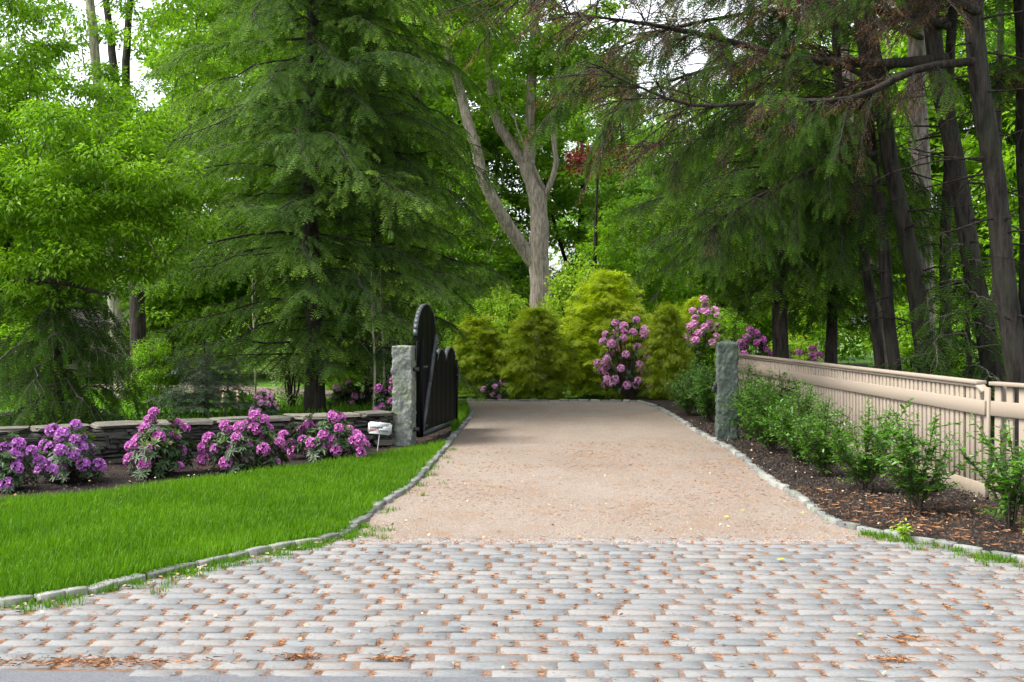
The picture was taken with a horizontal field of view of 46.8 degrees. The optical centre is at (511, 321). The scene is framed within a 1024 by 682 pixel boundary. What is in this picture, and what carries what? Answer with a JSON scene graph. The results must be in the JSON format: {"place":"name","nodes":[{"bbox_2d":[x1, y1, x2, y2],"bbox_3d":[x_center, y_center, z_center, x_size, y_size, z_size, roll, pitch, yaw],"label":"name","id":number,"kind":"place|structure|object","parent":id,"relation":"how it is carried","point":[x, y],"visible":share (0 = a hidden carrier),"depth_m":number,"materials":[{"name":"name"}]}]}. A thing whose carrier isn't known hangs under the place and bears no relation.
{"place":"outdoors","nodes":[
{"label":"outdoors","id":0,"kind":"place"},
{"bbox_2d":[0,386,376,426],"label":"lawn","id":1,"kind":"structure","parent":0,"point":[232,414],"depth_m":21.95,"materials":[{"name":"green plant"}]},
{"bbox_2d":[0,239,167,432],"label":"young hemlock","id":2,"kind":"object","parent":1,"relation":"on","point":[61,385],"visible":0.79,"depth_m":18.27,"materials":[{"name":"green plant"}]},
{"bbox_2d":[0,0,231,399],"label":"slender tree","id":3,"kind":"object","parent":1,"relation":"on","point":[93,31],"visible":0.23,"depth_m":24.90,"materials":[{"name":"green plant"}]},
{"bbox_2d":[121,338,186,413],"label":"leafy shrub","id":4,"kind":"object","parent":1,"relation":"on","point":[160,379],"visible":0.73,"depth_m":20.83,"materials":[{"name":"green plant"}]},
{"bbox_2d":[143,339,257,418],"bbox_3d":[-5.417,1.039,20.672,2.108,1.523,2.022,0,0,0],"label":"spruce shrub","id":5,"kind":"object","parent":1,"relation":"on","point":[207,389],"visible":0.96,"depth_m":20.57,"materials":[{"name":"green plant"}]},
{"bbox_2d":[248,388,280,421],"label":"rhododendron","id":6,"kind":"object","parent":1,"relation":"on","point":[269,406],"visible":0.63,"depth_m":19.07,"materials":[{"name":"pink plant"}]},
{"bbox_2d":[264,335,305,406],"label":"variegated shrub","id":7,"kind":"object","parent":1,"relation":"on","point":[290,397],"visible":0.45,"depth_m":22.93,"materials":[{"name":"green plant"}]},
{"bbox_2d":[79,0,507,412],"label":"hemlock tree","id":8,"kind":"object","parent":1,"relation":"on","point":[319,352],"visible":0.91,"depth_m":20.87,"materials":[{"name":"green plant"}]},
{"bbox_2d":[328,379,371,404],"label":"rhododendron","id":9,"kind":"object","parent":1,"relation":"on","point":[348,396],"visible":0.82,"depth_m":23.37,"materials":[{"name":"green plant"}]},
{"bbox_2d":[334,255,410,409],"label":"young birch","id":10,"kind":"object","parent":1,"relation":"on","point":[373,358],"visible":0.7,"depth_m":20.96,"materials":[{"name":"green plant"}]},
{"bbox_2d":[217,0,533,404],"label":"hemlock tree","id":11,"kind":"object","parent":1,"relation":"on","point":[415,163],"visible":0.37,"depth_m":23.09,"materials":[{"name":"green plant"}]},
{"bbox_2d":[343,262,414,396],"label":"young birch","id":12,"kind":"object","parent":1,"relation":"on","point":[383,373],"visible":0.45,"depth_m":21.39,"materials":[{"name":"green plant"}]},
{"bbox_2d":[359,297,411,398],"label":"variegated shrub","id":13,"kind":"object","parent":1,"relation":"on","point":[390,344],"visible":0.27,"depth_m":22.11,"materials":[{"name":"green plant"}]},
{"bbox_2d":[0,439,446,598],"bbox_3d":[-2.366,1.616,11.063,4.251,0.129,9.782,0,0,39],"label":"grass","id":14,"kind":"structure","parent":0,"point":[160,515],"depth_m":9.88,"materials":[{"name":"green plant"}]},
{"bbox_2d":[7,383,901,545],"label":"gravel driveway","id":15,"kind":"structure","parent":0,"point":[561,431],"depth_m":12.32,"materials":[{"name":"beige gravel"}]},
{"bbox_2d":[0,325,1005,546],"bbox_3d":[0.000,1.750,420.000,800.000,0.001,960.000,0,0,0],"label":"ground","id":16,"kind":"structure","parent":0,"point":[264,382],"depth_m":35.71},
{"bbox_2d":[0,321,72,383],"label":"leafy shrub","id":17,"kind":"object","parent":16,"relation":"on","point":[11,345],"visible":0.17,"depth_m":30.75,"materials":[{"name":"green plant"}]},
{"bbox_2d":[0,49,94,371],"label":"background tree","id":18,"kind":"object","parent":16,"relation":"on","point":[3,318],"visible":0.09,"depth_m":33.55,"materials":[{"name":"green plant"}]},
{"bbox_2d":[0,309,202,376],"bbox_3d":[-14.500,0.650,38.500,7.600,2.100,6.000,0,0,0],"label":"house","id":19,"kind":"structure","parent":16,"relation":"on","point":[91,346],"depth_m":36.57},
{"bbox_2d":[0,0,220,322],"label":"broadleaf tree","id":20,"kind":"object","parent":16,"relation":"on","point":[56,197],"visible":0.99,"depth_m":17.58,"materials":[{"name":"green plant"}]},
{"bbox_2d":[95,91,293,378],"bbox_3d":[-9.908,-2.604,36.142,6.540,8.786,6.628,0,0,-33],"label":"background tree","id":21,"kind":"object","parent":16,"relation":"on","point":[169,314],"visible":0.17,"depth_m":34.94,"materials":[{"name":"green plant"}]},
{"bbox_2d":[103,0,288,389],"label":"forked tree","id":22,"kind":"object","parent":16,"relation":"on","point":[138,327],"visible":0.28,"depth_m":28.61,"materials":[{"name":"green plant"}]},
{"bbox_2d":[0,410,395,468],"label":"stone wall","id":23,"kind":"structure","parent":16,"relation":"on","point":[112,438],"depth_m":14.60,"materials":[{"name":"grey stone"}]},
{"bbox_2d":[0,408,473,607],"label":"kerb","id":24,"kind":"structure","parent":16,"relation":"on","point":[331,535],"depth_m":8.57,"materials":[{"name":"stone"}]},
{"bbox_2d":[136,0,495,373],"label":"background tree","id":25,"kind":"object","parent":16,"relation":"on","point":[435,105],"visible":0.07,"depth_m":36.64,"materials":[{"name":"green plant"}]},
{"bbox_2d":[203,0,452,342],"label":"background tree","id":26,"kind":"object","parent":16,"relation":"on","point":[265,187],"depth_m":39.12,"materials":[{"name":"green plant"}]},
{"bbox_2d":[391,345,418,445],"bbox_3d":[-1.455,1.036,16.198,0.370,1.427,0.308,0,0,7],"label":"granite post","id":27,"kind":"object","parent":16,"relation":"on","point":[403,369],"visible":0.96,"depth_m":16.07,"materials":[{"name":"grey stone"}]},
{"bbox_2d":[413,304,460,436],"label":"driveway gate","id":28,"kind":"structure","parent":27,"relation":"attached to","point":[437,377],"depth_m":17.03,"materials":[{"name":"black paint"}]},
{"bbox_2d":[268,0,573,335],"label":"background tree","id":29,"kind":"object","parent":16,"relation":"on","point":[491,133],"visible":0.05,"depth_m":39.20,"materials":[{"name":"green plant"}]},
{"bbox_2d":[385,165,529,365],"bbox_3d":[-1.768,-1.528,35.849,4.905,6.590,4.971,0,0,-10],"label":"background tree","id":30,"kind":"object","parent":16,"relation":"on","point":[490,262],"visible":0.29,"depth_m":35.23,"materials":[{"name":"green plant"}]},
{"bbox_2d":[439,296,500,389],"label":"leafy shrub","id":31,"kind":"object","parent":16,"relation":"on","point":[448,340],"visible":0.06,"depth_m":29.37,"materials":[{"name":"green plant"}]},
{"bbox_2d":[449,313,517,398],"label":"cypress shrub","id":32,"kind":"object","parent":16,"relation":"on","point":[482,333],"visible":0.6,"depth_m":26.64,"materials":[{"name":"green plant"}]},
{"bbox_2d":[481,378,509,398],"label":"rhododendron","id":33,"kind":"object","parent":16,"relation":"on","point":[495,393],"visible":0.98,"depth_m":25.31,"materials":[{"name":"green plant"}]},
{"bbox_2d":[469,281,534,394],"bbox_3d":[-0.212,0.379,27.997,1.773,2.704,1.635,0,0,-2],"label":"leafy shrub","id":34,"kind":"object","parent":16,"relation":"on","point":[510,312],"visible":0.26,"depth_m":27.83,"materials":[{"name":"green plant"}]},
{"bbox_2d":[363,0,650,390],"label":"forked tree","id":35,"kind":"object","parent":16,"relation":"on","point":[533,253],"visible":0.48,"depth_m":29.73,"materials":[{"name":"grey plant"}]},
{"bbox_2d":[36,210,978,363],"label":"undergrowth","id":36,"kind":"object","parent":16,"relation":"on","point":[555,251],"visible":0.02,"depth_m":51.98,"materials":[{"name":"green plant"}]},
{"bbox_2d":[0,419,1023,551],"bbox_3d":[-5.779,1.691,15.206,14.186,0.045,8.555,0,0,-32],"label":"mulch bed","id":37,"kind":"object","parent":16,"relation":"on","point":[123,480],"visible":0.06,"depth_m":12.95,"materials":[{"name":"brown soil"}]},
{"bbox_2d":[0,433,58,493],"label":"rhododendron","id":38,"kind":"object","parent":37,"relation":"on","point":[13,471],"visible":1,"depth_m":11.80,"materials":[{"name":"purple plant"}]},
{"bbox_2d":[33,419,106,483],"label":"rhododendron","id":39,"kind":"object","parent":37,"relation":"on","point":[72,458],"visible":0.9,"depth_m":12.29,"materials":[{"name":"purple plant"}]},
{"bbox_2d":[122,407,196,479],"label":"rhododendron","id":40,"kind":"object","parent":37,"relation":"on","point":[151,439],"visible":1,"depth_m":12.82,"materials":[{"name":"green plant"}]},
{"bbox_2d":[196,410,292,474],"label":"rhododendron","id":41,"kind":"object","parent":37,"relation":"on","point":[244,449],"visible":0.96,"depth_m":13.32,"materials":[{"name":"purple plant"}]},
{"bbox_2d":[278,409,370,461],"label":"rhododendron","id":42,"kind":"object","parent":37,"relation":"on","point":[326,444],"visible":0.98,"depth_m":14.30,"materials":[{"name":"purple plant"}]},
{"bbox_2d":[368,422,391,450],"bbox_3d":[-1.724,1.503,15.453,0.319,0.396,0.019,0,0,0],"label":"yard sign","id":43,"kind":"object","parent":37,"relation":"on","point":[379,428],"visible":1,"depth_m":15.45,"materials":[{"name":"white plastic"}]},
{"bbox_2d":[372,377,392,416],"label":"rhododendron","id":44,"kind":"object","parent":37,"relation":"on","point":[384,403],"visible":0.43,"depth_m":19.26,"materials":[{"name":"purple plant"}]},
{"bbox_2d":[450,398,471,431],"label":"grass","id":45,"kind":"structure","parent":37,"relation":"on","point":[464,411],"depth_m":19.90,"materials":[{"name":"green plant"}]},
{"bbox_2d":[425,0,601,363],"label":"background tree","id":46,"kind":"object","parent":16,"relation":"on","point":[515,269],"visible":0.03,"depth_m":42.38,"materials":[{"name":"green plant"}]},
{"bbox_2d":[491,301,582,399],"bbox_3d":[0.553,0.683,26.384,2.050,2.316,2.107,0,0,0],"label":"cypress shrub","id":47,"kind":"object","parent":16,"relation":"on","point":[522,329],"visible":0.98,"depth_m":26.07,"materials":[{"name":"green plant"}]},
{"bbox_2d":[540,253,609,394],"bbox_3d":[1.453,0.056,28.187,1.816,3.365,1.970,0,0,23],"label":"leafy shrub","id":48,"kind":"object","parent":16,"relation":"on","point":[558,307],"visible":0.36,"depth_m":27.97,"materials":[{"name":"green plant"}]},
{"bbox_2d":[490,85,677,339],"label":"background tree","id":49,"kind":"object","parent":16,"relation":"on","point":[544,164],"visible":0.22,"depth_m":41.01,"materials":[{"name":"green plant"}]},
{"bbox_2d":[561,140,637,381],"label":"copper maple","id":50,"kind":"object","parent":16,"relation":"on","point":[579,162],"visible":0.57,"depth_m":33.96,"materials":[{"name":"red plant"}]},
{"bbox_2d":[550,97,653,261],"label":"background tree","id":51,"kind":"object","parent":16,"relation":"on","point":[569,146],"visible":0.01,"depth_m":59.50,"materials":[{"name":"green plant"}]},
{"bbox_2d":[553,267,667,398],"bbox_3d":[2.253,0.315,27.243,2.943,3.180,3.100,0,0,0],"label":"cypress shrub","id":52,"kind":"object","parent":16,"relation":"on","point":[614,294],"visible":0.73,"depth_m":26.82,"materials":[{"name":"green plant"}]},
{"bbox_2d":[593,310,664,399],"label":"rhododendron","id":53,"kind":"object","parent":16,"relation":"on","point":[628,387],"visible":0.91,"depth_m":25.70,"materials":[{"name":"pink plant"}]},
{"bbox_2d":[565,192,703,361],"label":"background tree","id":54,"kind":"object","parent":16,"relation":"on","point":[616,257],"visible":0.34,"depth_m":33.38,"materials":[{"name":"green plant"}]},
{"bbox_2d":[579,112,716,336],"bbox_3d":[4.408,-2.639,37.861,4.507,8.798,5.439,0,0,-22],"label":"background tree","id":55,"kind":"object","parent":16,"relation":"on","point":[641,185],"visible":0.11,"depth_m":37.46,"materials":[{"name":"green plant"}]},
{"bbox_2d":[633,299,697,399],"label":"cypress shrub","id":56,"kind":"object","parent":16,"relation":"on","point":[660,342],"visible":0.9,"depth_m":25.39,"materials":[{"name":"green plant"}]},
{"bbox_2d":[665,293,730,394],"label":"cypress shrub","id":57,"kind":"object","parent":16,"relation":"on","point":[693,301],"visible":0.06,"depth_m":28.30,"materials":[{"name":"green plant"}]},
{"bbox_2d":[683,295,724,378],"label":"rhododendron","id":58,"kind":"object","parent":16,"relation":"on","point":[691,325],"visible":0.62,"depth_m":26.75,"materials":[{"name":"pink plant"}]},
{"bbox_2d":[612,81,817,355],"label":"background tree","id":59,"kind":"object","parent":16,"relation":"on","point":[763,325],"visible":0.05,"depth_m":41.03,"materials":[{"name":"green plant"}]},
{"bbox_2d":[689,304,754,381],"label":"leafy shrub","id":60,"kind":"object","parent":16,"relation":"on","point":[739,329],"visible":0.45,"depth_m":26.75,"materials":[{"name":"green plant"}]},
{"bbox_2d":[712,340,738,440],"bbox_3d":[3.008,1.002,16.701,0.376,1.495,0.322,0,0,3],"label":"granite post","id":61,"kind":"object","parent":16,"relation":"on","point":[726,366],"visible":0.92,"depth_m":16.56,"materials":[{"name":"grey stone"}]},
{"bbox_2d":[434,0,1023,434],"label":"pine tree","id":62,"kind":"object","parent":16,"relation":"on","point":[932,28],"visible":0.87,"depth_m":16.35,"materials":[{"name":"green plant"}]},
{"bbox_2d":[458,399,1023,562],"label":"kerb","id":63,"kind":"structure","parent":16,"relation":"on","point":[800,497],"depth_m":11.49,"materials":[{"name":"stone"}]},
{"bbox_2d":[610,16,977,358],"bbox_3d":[4.842,-1.750,20.475,6.507,7.101,6.093,0,0,-11],"label":"hemlock tree","id":64,"kind":"object","parent":16,"relation":"on","point":[779,283],"visible":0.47,"depth_m":19.88,"materials":[{"name":"green plant"}]},
{"bbox_2d":[718,26,870,360],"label":"background tree","id":65,"kind":"object","parent":16,"relation":"on","point":[766,247],"depth_m":45.41,"materials":[{"name":"green plant"}]},
{"bbox_2d":[606,0,983,374],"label":"pine tree","id":66,"kind":"object","parent":16,"relation":"on","point":[910,254],"visible":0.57,"depth_m":17.83,"materials":[{"name":"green plant"}]},
{"bbox_2d":[679,84,959,363],"bbox_3d":[5.995,-1.405,22.880,5.531,6.391,5.179,0,0,14],"label":"hemlock tree","id":67,"kind":"object","parent":16,"relation":"on","point":[831,342],"visible":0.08,"depth_m":22.46,"materials":[{"name":"green plant"}]},
{"bbox_2d":[619,397,1023,554],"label":"mulch bed","id":68,"kind":"object","parent":16,"relation":"on","point":[666,404],"visible":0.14,"depth_m":10.94,"materials":[{"name":"brown soil"}]},
{"bbox_2d":[658,368,701,414],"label":"bed shrub","id":69,"kind":"object","parent":68,"relation":"on","point":[687,403],"visible":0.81,"depth_m":21.06,"materials":[{"name":"green plant"}]},
{"bbox_2d":[664,356,714,409],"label":"bed shrub","id":70,"kind":"object","parent":68,"relation":"on","point":[693,364],"visible":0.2,"depth_m":22.15,"materials":[{"name":"green plant"}]},
{"bbox_2d":[681,364,715,421],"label":"bed shrub","id":71,"kind":"object","parent":68,"relation":"on","point":[706,404],"visible":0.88,"depth_m":19.68,"materials":[{"name":"green plant"}]},
{"bbox_2d":[720,378,785,439],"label":"bed shrub","id":72,"kind":"object","parent":68,"relation":"on","point":[746,426],"visible":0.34,"depth_m":16.44,"materials":[{"name":"green plant"}]},
{"bbox_2d":[736,327,772,356],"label":"rhododendron","id":73,"kind":"object","parent":68,"relation":"on","point":[759,345],"visible":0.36,"depth_m":24.89,"materials":[{"name":"purple plant"}]},
{"bbox_2d":[738,362,774,412],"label":"bed shrub","id":74,"kind":"object","parent":68,"relation":"on","point":[750,379],"visible":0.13,"depth_m":18.85,"materials":[{"name":"green plant"}]},
{"bbox_2d":[718,376,796,452],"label":"bed shrub","id":75,"kind":"object","parent":68,"relation":"on","point":[765,437],"visible":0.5,"depth_m":15.03,"materials":[{"name":"green plant"}]},
{"bbox_2d":[575,0,942,370],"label":"pine tree","id":76,"kind":"object","parent":68,"relation":"on","point":[737,224],"visible":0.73,"depth_m":17.17,"materials":[{"name":"green plant"}]},
{"bbox_2d":[519,0,1015,372],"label":"pine tree","id":77,"kind":"object","parent":68,"relation":"on","point":[918,48],"visible":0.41,"depth_m":20.32,"materials":[{"name":"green plant"}]},
{"bbox_2d":[744,369,799,419],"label":"bed shrub","id":78,"kind":"object","parent":68,"relation":"on","point":[780,383],"visible":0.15,"depth_m":17.34,"materials":[{"name":"green plant"}]},
{"bbox_2d":[522,0,1023,450],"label":"pine tree","id":79,"kind":"object","parent":68,"relation":"on","point":[990,158],"visible":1,"depth_m":15.38,"materials":[{"name":"green plant"}]},
{"bbox_2d":[768,332,821,361],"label":"leafy shrub","id":80,"kind":"object","parent":68,"relation":"on","point":[797,346],"visible":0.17,"depth_m":25.89,"materials":[{"name":"green plant"}]},
{"bbox_2d":[755,377,840,462],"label":"bed shrub","id":81,"kind":"object","parent":68,"relation":"on","point":[804,404],"visible":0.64,"depth_m":13.92,"materials":[{"name":"green plant"}]},
{"bbox_2d":[789,345,823,361],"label":"rhododendron","id":82,"kind":"object","parent":68,"relation":"on","point":[813,356],"visible":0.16,"depth_m":24.00,"materials":[{"name":"purple plant"}]},
{"bbox_2d":[781,394,860,476],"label":"bed shrub","id":83,"kind":"object","parent":68,"relation":"on","point":[821,452],"visible":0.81,"depth_m":12.70,"materials":[{"name":"green plant"}]},
{"bbox_2d":[640,0,1019,368],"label":"pine tree","id":84,"kind":"object","parent":68,"relation":"on","point":[876,334],"visible":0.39,"depth_m":18.97,"materials":[{"name":"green plant"}]},
{"bbox_2d":[816,395,916,492],"bbox_3d":[3.426,1.207,11.548,0.943,0.994,0.938,0,0,-38],"label":"bed shrub","id":85,"kind":"object","parent":68,"relation":"on","point":[866,460],"visible":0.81,"depth_m":11.47,"materials":[{"name":"green plant"}]},
{"bbox_2d":[841,14,930,369],"bbox_3d":[7.061,-4.746,23.617,2.352,13.137,2.440,0,0,0],"label":"pine tree","id":86,"kind":"object","parent":68,"relation":"on","point":[852,75],"visible":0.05,"depth_m":24.00,"materials":[{"name":"brown plant"}]},
{"bbox_2d":[786,0,1023,328],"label":"pine tree","id":87,"kind":"object","parent":68,"relation":"on","point":[1017,5],"visible":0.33,"depth_m":18.42,"materials":[{"name":"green plant"}]},
{"bbox_2d":[854,397,987,514],"bbox_3d":[3.544,1.182,10.341,0.988,1.047,0.993,0,0,-19],"label":"bed shrub","id":88,"kind":"object","parent":68,"relation":"on","point":[909,469],"visible":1,"depth_m":10.26,"materials":[{"name":"green plant"}]},
{"bbox_2d":[848,0,1023,375],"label":"pine tree","id":89,"kind":"object","parent":68,"relation":"on","point":[1015,76],"visible":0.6,"depth_m":19.14,"materials":[{"name":"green plant"}]},
{"bbox_2d":[878,243,1019,436],"bbox_3d":[6.814,0.232,17.466,2.567,3.465,2.384,0,0,0],"label":"young hemlock","id":90,"kind":"object","parent":68,"relation":"on","point":[970,355],"visible":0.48,"depth_m":17.29,"materials":[{"name":"green plant"}]},
{"bbox_2d":[944,412,1023,534],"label":"bed shrub","id":91,"kind":"object","parent":68,"relation":"on","point":[1015,496],"visible":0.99,"depth_m":9.40,"materials":[{"name":"green plant"}]},
{"bbox_2d":[738,353,990,499],"bbox_3d":[4.298,1.157,16.183,0.197,1.185,10.148,0,0,-3],"label":"picket fence","id":92,"kind":"object","parent":16,"relation":"on","point":[848,386],"visible":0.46,"depth_m":13.09,"materials":[{"name":"beige paint"}]},
{"bbox_2d":[759,5,1016,364],"bbox_3d":[12.797,-4.487,39.675,9.401,12.630,9.528,0,0,11],"label":"background tree","id":93,"kind":"object","parent":16,"relation":"on","point":[851,345],"visible":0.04,"depth_m":37.64,"materials":[{"name":"green plant"}]},
{"bbox_2d":[863,303,972,376],"bbox_3d":[9.311,0.685,26.950,2.385,2.209,2.383,0,0,-25],"label":"leafy shrub","id":94,"kind":"object","parent":16,"relation":"on","point":[907,347],"visible":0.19,"depth_m":26.69,"materials":[{"name":"green plant"}]},
{"bbox_2d":[831,0,1015,368],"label":"background tree","id":95,"kind":"object","parent":16,"relation":"on","point":[895,56],"visible":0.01,"depth_m":41.84,"materials":[{"name":"green plant"}]},
{"bbox_2d":[892,0,1019,353],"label":"background tree","id":96,"kind":"object","parent":16,"relation":"on","point":[1008,123],"visible":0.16,"depth_m":36.30,"materials":[{"name":"green plant"}]},
{"bbox_2d":[972,0,1018,322],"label":"pine tree","id":97,"kind":"object","parent":16,"relation":"on","point":[999,119],"visible":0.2,"depth_m":25.90,"materials":[{"name":"brown plant"}]},
{"bbox_2d":[989,381,1023,500],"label":"picket fence","id":98,"kind":"object","parent":16,"relation":"on","point":[1003,405],"visible":0.53,"depth_m":10.94,"materials":[{"name":"beige paint"}]},
{"bbox_2d":[0,0,1012,322],"label":"sky","id":99,"kind":"structure","parent":0,"point":[134,75],"materials":[{"name":"white"}]},
{"bbox_2d":[0,538,1023,681],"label":"paved apron","id":100,"kind":"object","parent":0,"point":[779,663],"visible":0.98,"depth_m":6.83,"materials":[{"name":"stone"}]},
{"bbox_2d":[0,420,1023,681],"bbox_3d":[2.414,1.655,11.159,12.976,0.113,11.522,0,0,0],"label":"pine needle litter","id":101,"kind":"object","parent":100,"relation":"on","point":[57,662],"visible":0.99,"depth_m":7.07,"materials":[{"name":"brown plant"}]},
{"bbox_2d":[0,439,1023,613],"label":"grass","id":102,"kind":"structure","parent":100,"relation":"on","point":[306,545],"depth_m":8.40,"materials":[{"name":"green plant"}]},
{"bbox_2d":[0,670,1023,681],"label":"road","id":103,"kind":"structure","parent":0,"point":[36,676],"depth_m":5.63,"materials":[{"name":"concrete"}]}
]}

